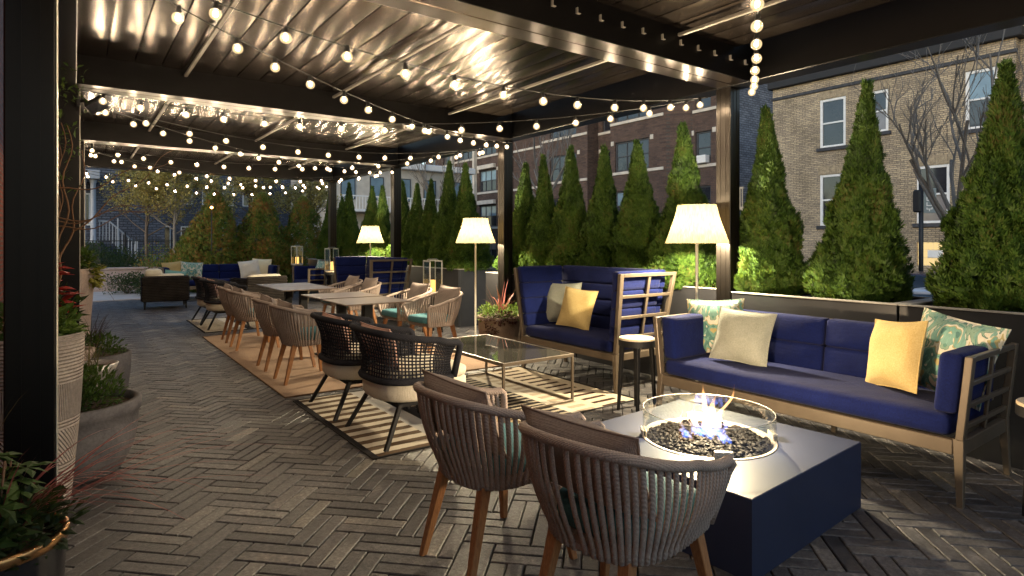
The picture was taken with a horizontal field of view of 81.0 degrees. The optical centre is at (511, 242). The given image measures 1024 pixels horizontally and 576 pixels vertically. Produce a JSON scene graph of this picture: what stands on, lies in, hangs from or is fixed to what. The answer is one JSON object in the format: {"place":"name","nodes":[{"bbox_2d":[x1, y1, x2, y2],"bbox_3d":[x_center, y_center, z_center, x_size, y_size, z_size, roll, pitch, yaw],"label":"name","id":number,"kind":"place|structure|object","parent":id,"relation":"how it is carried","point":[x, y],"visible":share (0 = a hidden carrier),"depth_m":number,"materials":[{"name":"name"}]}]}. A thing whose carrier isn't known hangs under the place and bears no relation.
{"place":"outdoors","nodes":[
{"label":"outdoors","id":0,"kind":"place"},
{"bbox_2d":[93,290,195,301],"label":"stone path","id":1,"kind":"structure","parent":0,"point":[100,296],"depth_m":15.47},
{"bbox_2d":[165,174,290,263],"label":"house","id":2,"kind":"structure","parent":0,"point":[188,216],"depth_m":42.07,"materials":[{"name":"blue brick"}]},
{"bbox_2d":[420,142,512,266],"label":"apartment building","id":3,"kind":"structure","parent":0,"point":[484,178],"depth_m":50.83,"materials":[{"name":"brown brick"}]},
{"bbox_2d":[65,292,1023,575],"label":"patio paving","id":4,"kind":"structure","parent":0,"point":[309,494],"depth_m":3.24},
{"bbox_2d":[0,511,69,575],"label":"planter pot","id":5,"kind":"object","parent":4,"relation":"on","point":[53,563],"visible":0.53,"depth_m":1.82,"materials":[{"name":"black ceramic"}]},
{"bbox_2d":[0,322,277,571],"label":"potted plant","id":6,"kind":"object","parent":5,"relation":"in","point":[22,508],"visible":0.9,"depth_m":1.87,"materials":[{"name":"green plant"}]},
{"bbox_2d":[0,331,84,507],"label":"planter pot","id":7,"kind":"object","parent":4,"relation":"on","point":[71,348],"visible":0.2,"depth_m":2.99,"materials":[{"name":"concrete"}]},
{"bbox_2d":[0,301,88,340],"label":"leafy plant","id":8,"kind":"object","parent":7,"relation":"in","point":[69,325],"visible":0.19,"depth_m":3.07,"materials":[{"name":"green plant"}]},
{"bbox_2d":[80,268,94,345],"bbox_3d":[-4.796,0.840,6.404,0.560,1.120,0.560,0,0,-36],"label":"planter pot","id":9,"kind":"object","parent":4,"relation":"on","point":[87,301],"visible":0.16,"depth_m":6.39,"materials":[{"name":"concrete"}]},
{"bbox_2d":[80,245,106,288],"bbox_3d":[-4.925,0.296,6.380,0.930,0.555,1.161,0,0,25],"label":"plant","id":10,"kind":"object","parent":9,"relation":"in","point":[96,281],"visible":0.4,"depth_m":6.47,"materials":[{"name":"green plant"}]},
{"bbox_2d":[73,388,141,486],"bbox_3d":[-2.637,1.177,3.597,0.704,0.447,0.704,0,0,-36],"label":"planter pot","id":11,"kind":"object","parent":4,"relation":"on","point":[117,418],"visible":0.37,"depth_m":3.48,"materials":[{"name":"concrete"}]},
{"bbox_2d":[81,349,140,411],"bbox_3d":[-2.639,0.881,3.599,0.789,0.467,0.843,0,0,-36],"label":"grassy plant","id":12,"kind":"object","parent":11,"relation":"in","point":[89,382],"visible":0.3,"depth_m":3.62,"materials":[{"name":"green plant"}]},
{"bbox_2d":[83,348,131,387],"bbox_3d":[-3.616,1.175,5.160,0.580,0.450,0.580,0,0,-36],"label":"planter pot","id":13,"kind":"object","parent":4,"relation":"on","point":[124,363],"visible":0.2,"depth_m":5.16,"materials":[{"name":"concrete"}]},
{"bbox_2d":[80,310,127,357],"bbox_3d":[-3.626,0.823,5.154,0.599,0.506,0.625,0,0,-36],"label":"grassy plant","id":14,"kind":"object","parent":13,"relation":"in","point":[99,338],"visible":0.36,"depth_m":5.17,"materials":[{"name":"green plant"}]},
{"bbox_2d":[140,273,189,309],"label":"club chair","id":15,"kind":"object","parent":4,"relation":"on","point":[165,287],"visible":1,"depth_m":12.61,"materials":[{"name":"wicker"}]},
{"bbox_2d":[158,264,279,289],"bbox_3d":[-7.397,0.978,15.229,2.687,0.845,0.805,0,0,-36],"label":"sofa","id":16,"kind":"object","parent":4,"relation":"on","point":[225,272],"visible":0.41,"depth_m":15.42,"materials":[{"name":"blue fabric"}]},
{"bbox_2d":[229,274,287,300],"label":"club chair","id":17,"kind":"object","parent":4,"relation":"on","point":[250,282],"visible":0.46,"depth_m":12.41,"materials":[{"name":"brown wicker"}]},
{"bbox_2d":[186,311,348,332],"bbox_3d":[-4.325,1.395,10.739,2.438,0.015,1.860,0,0,-36],"label":"rug","id":18,"kind":"object","parent":4,"relation":"on","point":[218,324],"visible":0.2,"depth_m":10.09,"materials":[{"name":"fabric"}]},
{"bbox_2d":[199,278,249,329],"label":"lounge chair","id":19,"kind":"object","parent":18,"relation":"on","point":[213,303],"visible":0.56,"depth_m":9.60,"materials":[{"name":"black metal"}]},
{"bbox_2d":[292,265,327,300],"bbox_3d":[-4.815,0.978,14.713,0.805,0.845,1.687,0,0,-32],"label":"sofa","id":20,"kind":"object","parent":4,"relation":"on","point":[309,274],"visible":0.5,"depth_m":14.10,"materials":[{"name":"blue fabric"}]},
{"bbox_2d":[203,332,499,397],"bbox_3d":[-2.310,1.395,7.858,2.481,0.015,4.306,0,0,-36],"label":"rug","id":21,"kind":"object","parent":4,"relation":"on","point":[305,377],"visible":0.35,"depth_m":6.81,"materials":[{"name":"carpet"}]},
{"bbox_2d":[216,286,267,342],"bbox_3d":[-3.884,1.006,8.606,0.638,0.787,0.642,0,0,-34],"label":"dining chair","id":22,"kind":"object","parent":21,"relation":"on","point":[224,300],"visible":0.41,"depth_m":8.38,"materials":[{"name":"wicker"}]},
{"bbox_2d":[225,289,280,350],"bbox_3d":[-3.481,1.006,8.020,0.638,0.787,0.642,0,0,-36],"label":"dining chair","id":23,"kind":"object","parent":21,"relation":"on","point":[242,315],"visible":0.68,"depth_m":7.77,"materials":[{"name":"wicker"}]},
{"bbox_2d":[251,298,317,371],"bbox_3d":[-2.591,1.006,6.775,0.638,0.787,0.642,0,0,-35],"label":"dining chair","id":24,"kind":"object","parent":21,"relation":"on","point":[265,321],"visible":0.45,"depth_m":6.55,"materials":[{"name":"brown wood"}]},
{"bbox_2d":[268,303,337,385],"bbox_3d":[-2.145,1.006,6.146,0.638,0.787,0.642,0,0,-37],"label":"dining chair","id":25,"kind":"object","parent":21,"relation":"on","point":[295,338],"visible":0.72,"depth_m":5.91,"materials":[{"name":"brown wood"}]},
{"bbox_2d":[269,285,337,308],"bbox_3d":[-3.018,1.021,8.667,0.770,0.742,0.750,0,0,-36],"label":"dining table","id":26,"kind":"object","parent":21,"relation":"on","point":[303,301],"visible":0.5,"depth_m":8.62,"materials":[{"name":"grey wood"}]},
{"bbox_2d":[301,292,382,354],"bbox_3d":[-2.120,1.021,7.453,0.770,0.742,0.750,0,0,-36],"label":"dining table","id":27,"kind":"object","parent":21,"relation":"on","point":[341,309],"visible":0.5,"depth_m":7.39,"materials":[{"name":"wood"}]},
{"bbox_2d":[322,296,412,322],"bbox_3d":[-1.639,1.021,6.776,0.770,0.742,0.750,0,0,-36],"label":"dining table","id":28,"kind":"object","parent":21,"relation":"on","point":[366,303],"visible":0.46,"depth_m":6.74,"materials":[{"name":"beige wood"}]},
{"bbox_2d":[377,287,431,335],"bbox_3d":[-1.414,1.006,8.107,0.638,0.787,0.642,0,0,-40],"label":"dining chair","id":29,"kind":"object","parent":21,"relation":"on","point":[397,314],"visible":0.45,"depth_m":7.98,"materials":[{"name":"wicker"}]},
{"bbox_2d":[402,291,462,353],"bbox_3d":[-0.951,1.006,7.505,0.638,0.787,0.642,0,0,-42],"label":"dining chair","id":30,"kind":"object","parent":21,"relation":"on","point":[431,318],"visible":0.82,"depth_m":7.34,"materials":[{"name":"wicker"}]},
{"bbox_2d":[333,256,412,322],"bbox_3d":[-2.579,0.833,10.967,0.786,1.135,1.807,0,0,-36],"label":"booth","id":31,"kind":"object","parent":4,"relation":"on","point":[389,273],"visible":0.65,"depth_m":10.46,"materials":[{"name":"blue fabric"}]},
{"bbox_2d":[293,366,633,459],"bbox_3d":[-0.401,1.395,5.309,2.507,0.015,1.761,0,0,-36],"label":"rug","id":32,"kind":"object","parent":4,"relation":"on","point":[366,432],"visible":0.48,"depth_m":5.10,"materials":[{"name":"fabric"}]},
{"bbox_2d":[309,312,409,421],"bbox_3d":[-1.297,0.982,5.096,0.758,0.797,0.818,0,0,-34],"label":"lounge chair","id":33,"kind":"object","parent":32,"relation":"on","point":[342,365],"visible":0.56,"depth_m":4.78,"materials":[{"name":"wicker"}]},
{"bbox_2d":[345,322,465,451],"bbox_3d":[-0.784,0.982,4.428,0.758,0.797,0.818,0,0,-37],"label":"lounge chair","id":34,"kind":"object","parent":32,"relation":"on","point":[392,386],"visible":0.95,"depth_m":4.15,"materials":[{"name":"black wicker"}]},
{"bbox_2d":[423,334,573,410],"bbox_3d":[-0.170,1.181,5.595,0.762,0.418,1.382,0,0,-36],"label":"coffee table","id":35,"kind":"object","parent":32,"relation":"on","point":[503,353],"visible":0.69,"depth_m":5.38,"materials":[{"name":"clear glass"}]},
{"bbox_2d":[456,218,494,334],"bbox_3d":[-0.503,0.532,8.273,0.550,1.735,0.551,0,0,-36],"label":"floor lamp","id":36,"kind":"object","parent":4,"relation":"on","point":[475,230],"visible":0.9,"depth_m":8.11,"materials":[{"name":"fabric"}]},
{"bbox_2d":[477,313,520,341],"bbox_3d":[-0.148,1.175,7.839,0.610,0.450,0.610,0,0,-36],"label":"planter pot","id":37,"kind":"object","parent":4,"relation":"on","point":[510,331],"visible":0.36,"depth_m":7.59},
{"bbox_2d":[477,282,523,335],"bbox_3d":[-0.143,0.949,7.808,0.720,0.912,0.673,0,0,-36],"label":"cordyline","id":38,"kind":"object","parent":37,"relation":"in","point":[500,309],"visible":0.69,"depth_m":7.69,"materials":[{"name":"green plant"}]},
{"bbox_2d":[413,381,585,575],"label":"dining chair","id":39,"kind":"object","parent":4,"relation":"on","point":[469,465],"visible":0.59,"depth_m":2.45,"materials":[{"name":"wicker"}]},
{"bbox_2d":[421,369,506,458],"bbox_3d":[-0.217,0.740,2.634,0.173,0.321,0.504,-27,18,-35],"label":"pillow","id":40,"kind":"object","parent":39,"relation":"on","point":[443,384],"visible":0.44,"depth_m":2.53,"materials":[{"name":"beige fabric"}]},
{"bbox_2d":[3,0,1023,509],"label":"pergola","id":41,"kind":"object","parent":4,"relation":"on","point":[607,52],"visible":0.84,"depth_m":5.04,"materials":[{"name":"grey metal"}]},
{"bbox_2d":[104,107,493,158],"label":"string lights","id":42,"kind":"object","parent":41,"relation":"hanging from","point":[226,137],"visible":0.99,"depth_m":6.70,"materials":[{"name":"white"}]},
{"bbox_2d":[167,0,511,147],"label":"string lights","id":43,"kind":"object","parent":41,"relation":"hanging from","point":[178,11],"visible":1,"depth_m":4.20,"materials":[{"name":"white"}]},
{"bbox_2d":[80,89,703,131],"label":"string lights","id":44,"kind":"object","parent":41,"relation":"hanging from","point":[385,124],"visible":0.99,"depth_m":5.36,"materials":[{"name":"white"}]},
{"bbox_2d":[210,0,710,109],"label":"string lights","id":45,"kind":"object","parent":41,"relation":"hanging from","point":[216,3],"visible":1,"depth_m":3.74,"materials":[{"name":"white"}]},
{"bbox_2d":[513,265,676,393],"bbox_3d":[0.815,0.833,6.314,0.786,1.135,1.647,0,0,-36],"label":"booth","id":46,"kind":"object","parent":4,"relation":"on","point":[628,301],"visible":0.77,"depth_m":6.07,"materials":[{"name":"blue fabric"}]},
{"bbox_2d":[546,283,581,321],"bbox_3d":[0.560,0.677,6.750,0.475,0.465,0.143,-2,-15,37],"label":"pillow","id":47,"kind":"object","parent":46,"relation":"on","point":[555,295],"visible":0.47,"depth_m":6.73,"materials":[{"name":"beige fabric"}]},
{"bbox_2d":[556,286,598,329],"bbox_3d":[0.687,0.696,6.364,0.445,0.435,0.164,5,-14,45],"label":"pillow","id":48,"kind":"object","parent":46,"relation":"on","point":[577,307],"visible":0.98,"depth_m":6.29,"materials":[{"name":"yellow fabric"}]},
{"bbox_2d":[518,420,736,575],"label":"dining chair","id":49,"kind":"object","parent":4,"relation":"on","point":[626,541],"visible":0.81,"depth_m":1.90,"materials":[{"name":"beige wicker"}]},
{"bbox_2d":[521,404,656,521],"bbox_3d":[0.251,0.741,2.047,0.504,0.321,0.154,1,23,46],"label":"pillow","id":50,"kind":"object","parent":49,"relation":"on","point":[570,428],"visible":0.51,"depth_m":1.97,"materials":[{"name":"beige fabric"}]},
{"bbox_2d":[617,335,655,411],"bbox_3d":[1.038,1.094,4.991,0.300,0.612,0.300,0,0,-36],"label":"side table","id":51,"kind":"object","parent":4,"relation":"on","point":[636,343],"visible":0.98,"depth_m":4.95,"materials":[{"name":"brown wood"}]},
{"bbox_2d":[665,204,728,403],"bbox_3d":[1.655,0.532,5.367,0.550,1.735,0.551,0,0,-36],"label":"floor lamp","id":52,"kind":"object","parent":4,"relation":"on","point":[696,224],"visible":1,"depth_m":5.20,"materials":[{"name":"fabric"}]},
{"bbox_2d":[602,393,860,575],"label":"fire table","id":53,"kind":"object","parent":4,"relation":"on","point":[791,491],"visible":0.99,"depth_m":2.92,"materials":[{"name":"metal"}]},
{"bbox_2d":[653,309,1018,508],"bbox_3d":[2.082,0.978,4.217,0.805,0.845,2.147,0,0,-36],"label":"sofa","id":54,"kind":"object","parent":4,"relation":"on","point":[818,362],"visible":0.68,"depth_m":3.86,"materials":[{"name":"blue fabric"}]},
{"bbox_2d":[687,299,743,352],"bbox_3d":[1.684,0.694,4.974,0.465,0.465,0.162,-3,-18,29],"label":"pillow","id":55,"kind":"object","parent":54,"relation":"on","point":[708,310],"visible":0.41,"depth_m":4.94,"materials":[{"name":"fabric"}]},
{"bbox_2d":[709,306,776,366],"bbox_3d":[1.764,0.718,4.592,0.445,0.425,0.180,5,-17,43],"label":"pillow","id":56,"kind":"object","parent":54,"relation":"on","point":[743,336],"visible":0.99,"depth_m":4.53,"materials":[{"name":"beige fabric"}]},
{"bbox_2d":[865,319,928,393],"bbox_3d":[2.415,0.703,3.782,0.164,0.445,0.435,15,-8,-6],"label":"pillow","id":57,"kind":"object","parent":54,"relation":"on","point":[895,355],"visible":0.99,"depth_m":3.69,"materials":[{"name":"yellow fabric"}]},
{"bbox_2d":[918,307,1010,410],"bbox_3d":[2.646,0.684,3.620,0.175,0.495,0.505,19,2,-21],"label":"pillow","id":58,"kind":"object","parent":54,"relation":"on","point":[944,333],"visible":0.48,"depth_m":3.60,"materials":[{"name":"fabric"}]},
{"bbox_2d":[523,364,689,575],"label":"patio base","id":59,"kind":"object","parent":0,"point":[540,507],"depth_m":2.75,"materials":[{"name":"grey"}]},
{"bbox_2d":[308,258,327,293],"bbox_3d":[-4.489,1.218,15.417,0.692,1.565,2.612,0,0,-36],"label":"planter","id":60,"kind":"object","parent":59,"relation":"on","point":[312,262],"visible":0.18,"depth_m":15.91,"materials":[{"name":"concrete"}]},
{"bbox_2d":[337,182,359,256],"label":"arborvitae","id":61,"kind":"object","parent":60,"relation":"in","point":[348,233],"visible":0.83,"depth_m":14.51,"materials":[{"name":"green plant"}]},
{"bbox_2d":[402,265,492,326],"bbox_3d":[-1.327,1.218,11.082,0.692,1.565,2.442,0,0,-36],"label":"planter","id":62,"kind":"object","parent":59,"relation":"on","point":[465,282],"visible":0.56,"depth_m":10.11,"materials":[{"name":"concrete"}]},
{"bbox_2d":[401,182,422,265],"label":"arborvitae","id":63,"kind":"object","parent":62,"relation":"in","point":[410,228],"visible":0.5,"depth_m":11.75,"materials":[{"name":"green plant"}]},
{"bbox_2d":[410,178,436,266],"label":"arborvitae","id":64,"kind":"object","parent":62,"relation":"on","point":[423,236],"visible":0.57,"depth_m":11.28,"materials":[{"name":"green plant"}]},
{"bbox_2d":[427,159,456,267],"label":"arborvitae","id":65,"kind":"object","parent":62,"relation":"in","point":[440,234],"visible":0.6,"depth_m":10.68,"materials":[{"name":"green plant"}]},
{"bbox_2d":[442,162,493,271],"bbox_3d":[-0.730,-0.420,10.294,0.849,1.938,0.780,0,0,-26],"label":"arborvitae","id":66,"kind":"object","parent":62,"relation":"in","point":[460,256],"visible":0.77,"depth_m":10.12,"materials":[{"name":"green plant"}]},
{"bbox_2d":[485,272,576,356],"bbox_3d":[0.456,1.218,8.292,0.662,1.565,1.992,0,0,-36],"label":"planter","id":67,"kind":"object","parent":59,"relation":"on","point":[491,282],"visible":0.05,"depth_m":8.71,"materials":[{"name":"concrete"}]},
{"bbox_2d":[492,162,534,273],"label":"arborvitae","id":68,"kind":"object","parent":67,"relation":"in","point":[523,205],"visible":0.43,"depth_m":8.49,"materials":[{"name":"green plant"}]},
{"bbox_2d":[517,153,555,266],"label":"arborvitae","id":69,"kind":"object","parent":67,"relation":"in","point":[536,252],"visible":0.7,"depth_m":8.13,"materials":[{"name":"green plant"}]},
{"bbox_2d":[546,144,586,265],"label":"arborvitae","id":70,"kind":"object","parent":67,"relation":"in","point":[568,217],"visible":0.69,"depth_m":7.67,"materials":[{"name":"green plant"}]},
{"bbox_2d":[577,285,715,384],"bbox_3d":[1.658,1.218,6.644,0.662,1.565,2.072,0,0,-36],"label":"planter","id":71,"kind":"object","parent":59,"relation":"on","point":[680,297],"visible":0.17,"depth_m":6.11,"materials":[{"name":"concrete"}]},
{"bbox_2d":[574,144,618,266],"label":"arborvitae","id":72,"kind":"object","parent":71,"relation":"in","point":[598,224],"visible":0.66,"depth_m":7.25,"materials":[{"name":"green plant"}]},
{"bbox_2d":[643,120,715,289],"bbox_3d":[1.812,-0.380,6.310,0.848,1.850,0.801,0,0,-23],"label":"arborvitae","id":73,"kind":"object","parent":71,"relation":"in","point":[683,186],"visible":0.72,"depth_m":6.19,"materials":[{"name":"green plant"}]},
{"bbox_2d":[731,291,931,425],"bbox_3d":[2.679,1.218,5.040,0.842,1.565,1.337,0,0,-36],"label":"planter","id":74,"kind":"object","parent":59,"relation":"on","point":[805,304],"visible":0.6,"depth_m":4.69,"materials":[{"name":"concrete"}]},
{"bbox_2d":[733,103,808,295],"bbox_3d":[2.328,-0.370,5.446,0.700,1.829,0.740,0,0,30],"label":"arborvitae","id":75,"kind":"object","parent":74,"relation":"in","point":[769,251],"visible":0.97,"depth_m":5.30,"materials":[{"name":"green plant"}]},
{"bbox_2d":[802,78,915,302],"bbox_3d":[2.821,-0.403,4.880,0.812,1.898,0.785,2,0,38],"label":"arborvitae","id":76,"kind":"object","parent":74,"relation":"in","point":[860,253],"visible":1,"depth_m":4.71,"materials":[{"name":"green plant"}]},
{"bbox_2d":[898,299,1023,469],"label":"planter","id":77,"kind":"object","parent":59,"relation":"on","point":[990,451],"visible":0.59,"depth_m":3.79,"materials":[{"name":"concrete"}]},
{"bbox_2d":[922,56,1023,312],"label":"arborvitae","id":78,"kind":"object","parent":77,"relation":"in","point":[980,264],"visible":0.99,"depth_m":4.02,"materials":[{"name":"green plant"}]},
{"bbox_2d":[607,139,668,268],"bbox_3d":[1.470,-0.330,6.862,0.717,1.744,0.787,0,0,34],"label":"arborvitae","id":79,"kind":"object","parent":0,"point":[638,215],"visible":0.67,"depth_m":6.72,"materials":[{"name":"green plant"}]},
{"bbox_2d":[513,84,772,271],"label":"apartment building","id":80,"kind":"structure","parent":0,"point":[655,132],"depth_m":34.67,"materials":[{"name":"brown brick"}]},
{"bbox_2d":[616,137,648,171],"bbox_3d":[7.272,-5.250,36.065,0.080,1.800,2.700,0,0,-36],"label":"window","id":81,"kind":"structure","parent":80,"relation":"in","point":[623,149],"depth_m":36.48,"materials":[{"name":"grey"}]},
{"bbox_2d":[767,25,1023,286],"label":"house","id":82,"kind":"structure","parent":0,"point":[813,116],"depth_m":20.87,"materials":[{"name":"yellow brick"}]},
{"bbox_2d":[816,173,841,228],"bbox_3d":[12.026,-1.550,22.575,0.180,2.060,1.060,0,0,-36],"label":"window","id":83,"kind":"structure","parent":82,"relation":"in","point":[827,182],"depth_m":22.78,"materials":[{"name":"glass"}]},
{"bbox_2d":[816,96,848,151],"bbox_3d":[12.055,-4.455,22.535,0.180,1.970,1.160,0,0,-36],"label":"window","id":84,"kind":"structure","parent":82,"relation":"in","point":[832,110],"depth_m":22.57,"materials":[{"name":"white paint"}]},
{"bbox_2d":[873,89,891,134],"bbox_3d":[13.019,-4.595,21.214,0.180,1.610,0.770,0,0,-36],"label":"window","id":85,"kind":"structure","parent":82,"relation":"in","point":[880,97],"depth_m":21.17,"materials":[{"name":"glass"}]},
{"bbox_2d":[912,164,949,226],"bbox_3d":[13.976,-1.550,19.901,0.180,2.060,1.160,0,0,-36],"label":"window","id":86,"kind":"structure","parent":82,"relation":"in","point":[941,171],"depth_m":19.82,"materials":[{"name":"glass"}]},
{"bbox_2d":[962,67,996,133],"bbox_3d":[14.746,-4.465,18.847,0.180,1.990,1.030,0,0,-36],"label":"window","id":87,"kind":"structure","parent":82,"relation":"in","point":[985,82],"depth_m":18.97,"materials":[{"name":"glass"}]},
{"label":"garden bed","id":88,"kind":"structure","parent":0,"visible":0},
{"bbox_2d":[85,240,144,267],"bbox_3d":[-13.295,0.708,19.954,2.591,1.576,2.348,0,0,-36],"label":"shrub","id":89,"kind":"object","parent":88,"relation":"on","point":[104,254],"visible":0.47,"depth_m":19.81,"materials":[{"name":"green plant"}]},
{"bbox_2d":[98,271,142,294],"bbox_3d":[-10.596,1.143,16.347,1.319,0.756,1.330,0,0,26],"label":"shrub","id":90,"kind":"object","parent":88,"relation":"on","point":[126,283],"visible":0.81,"depth_m":16.25,"materials":[{"name":"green plant"}]},
{"bbox_2d":[93,267,157,291],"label":"garden wall","id":91,"kind":"structure","parent":88,"relation":"on","point":[109,270],"depth_m":17.21,"materials":[{"name":"stone"}]},
{"bbox_2d":[99,169,202,265],"bbox_3d":[-12.563,-0.868,20.302,3.458,4.780,2.848,0,0,22],"label":"autumn tree","id":92,"kind":"object","parent":88,"relation":"on","point":[147,222],"visible":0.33,"depth_m":20.18,"materials":[{"name":"brown plant"}]},
{"bbox_2d":[122,170,241,252],"bbox_3d":[-10.370,-1.122,18.904,3.412,5.287,3.215,0,0,-25],"label":"autumn tree","id":93,"kind":"object","parent":88,"relation":"on","point":[154,192],"visible":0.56,"depth_m":18.73,"materials":[{"name":"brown plant"}]},
{"bbox_2d":[174,189,253,292],"bbox_3d":[-8.569,-0.048,17.207,2.486,3.057,2.407,0,0,7],"label":"hedge shrub","id":94,"kind":"object","parent":88,"relation":"on","point":[220,211],"visible":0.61,"depth_m":16.77,"materials":[{"name":"green plant"}]},
{"bbox_2d":[201,176,306,254],"bbox_3d":[-9.920,-1.137,23.178,3.714,5.316,2.914,0,0,-36],"label":"autumn tree","id":95,"kind":"object","parent":88,"relation":"on","point":[246,189],"visible":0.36,"depth_m":22.83,"materials":[{"name":"brown plant"}]},
{"bbox_2d":[222,192,294,282],"bbox_3d":[-7.569,-0.040,17.830,2.384,3.041,2.196,0,0,-20],"label":"hedge shrub","id":96,"kind":"object","parent":88,"relation":"on","point":[260,221],"visible":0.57,"depth_m":17.48,"materials":[{"name":"green plant"}]},
{"bbox_2d":[268,196,322,280],"bbox_3d":[-6.507,-0.010,18.635,2.239,2.980,2.224,0,0,-36],"label":"hedge shrub","id":97,"kind":"object","parent":88,"relation":"on","point":[301,228],"visible":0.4,"depth_m":18.29,"materials":[{"name":"green plant"}]},
{"bbox_2d":[274,180,345,216],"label":"autumn tree","id":98,"kind":"object","parent":88,"relation":"on","point":[319,198],"visible":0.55,"depth_m":24.47,"materials":[{"name":"brown plant"}]},
{"label":"ground","id":99,"kind":"structure","parent":0,"visible":0},
{"bbox_2d":[0,0,2,317],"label":"brick wall","id":100,"kind":"structure","parent":99,"relation":"on","point":[1,150],"depth_m":9.63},
{"bbox_2d":[85,167,164,267],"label":"house","id":101,"kind":"structure","parent":99,"relation":"on","point":[117,227],"depth_m":28.25,"materials":[{"name":"blue brick"}]},
{"bbox_2d":[291,164,474,258],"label":"house","id":102,"kind":"structure","parent":99,"relation":"on","point":[361,187],"depth_m":38.74,"materials":[{"name":"stone"}]},
{"bbox_2d":[512,127,576,196],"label":"bare tree","id":103,"kind":"object","parent":99,"relation":"on","point":[548,161],"visible":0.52,"depth_m":27.15,"materials":[{"name":"brown plant"}]},
{"bbox_2d":[913,184,935,270],"bbox_3d":[9.499,0.250,13.788,0.200,3.300,0.440,0,0,-36],"label":"street sign","id":104,"kind":"object","parent":99,"relation":"on","point":[922,205],"visible":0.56,"depth_m":13.81,"materials":[{"name":"black metal"}]},
{"bbox_2d":[851,29,1023,220],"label":"bare tree","id":105,"kind":"object","parent":99,"relation":"on","point":[927,188],"visible":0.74,"depth_m":8.96,"materials":[{"name":"brown plant"}]},
{"bbox_3d":[-3.192,0.970,3.985,0.480,0.860,0.480,0,0,-36],"label":"planter pot","id":106,"kind":"object","parent":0,"visible":0},
{"bbox_2d":[1,62,172,325],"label":"twisted willow","id":107,"kind":"object","parent":106,"relation":"in","point":[64,300],"visible":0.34,"depth_m":4.02,"materials":[{"name":"red plant"}]},
{"bbox_3d":[-2.771,1.218,13.062,0.692,1.565,2.442,0,0,-36],"label":"planter","id":108,"kind":"object","parent":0,"visible":0},
{"bbox_2d":[354,185,377,255],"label":"arborvitae","id":109,"kind":"object","parent":108,"relation":"in","point":[370,212],"visible":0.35,"depth_m":13.62,"materials":[{"name":"green plant"}]},
{"bbox_2d":[365,185,390,261],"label":"arborvitae","id":110,"kind":"object","parent":108,"relation":"in","point":[381,219],"visible":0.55,"depth_m":13.08,"materials":[{"name":"green plant"}]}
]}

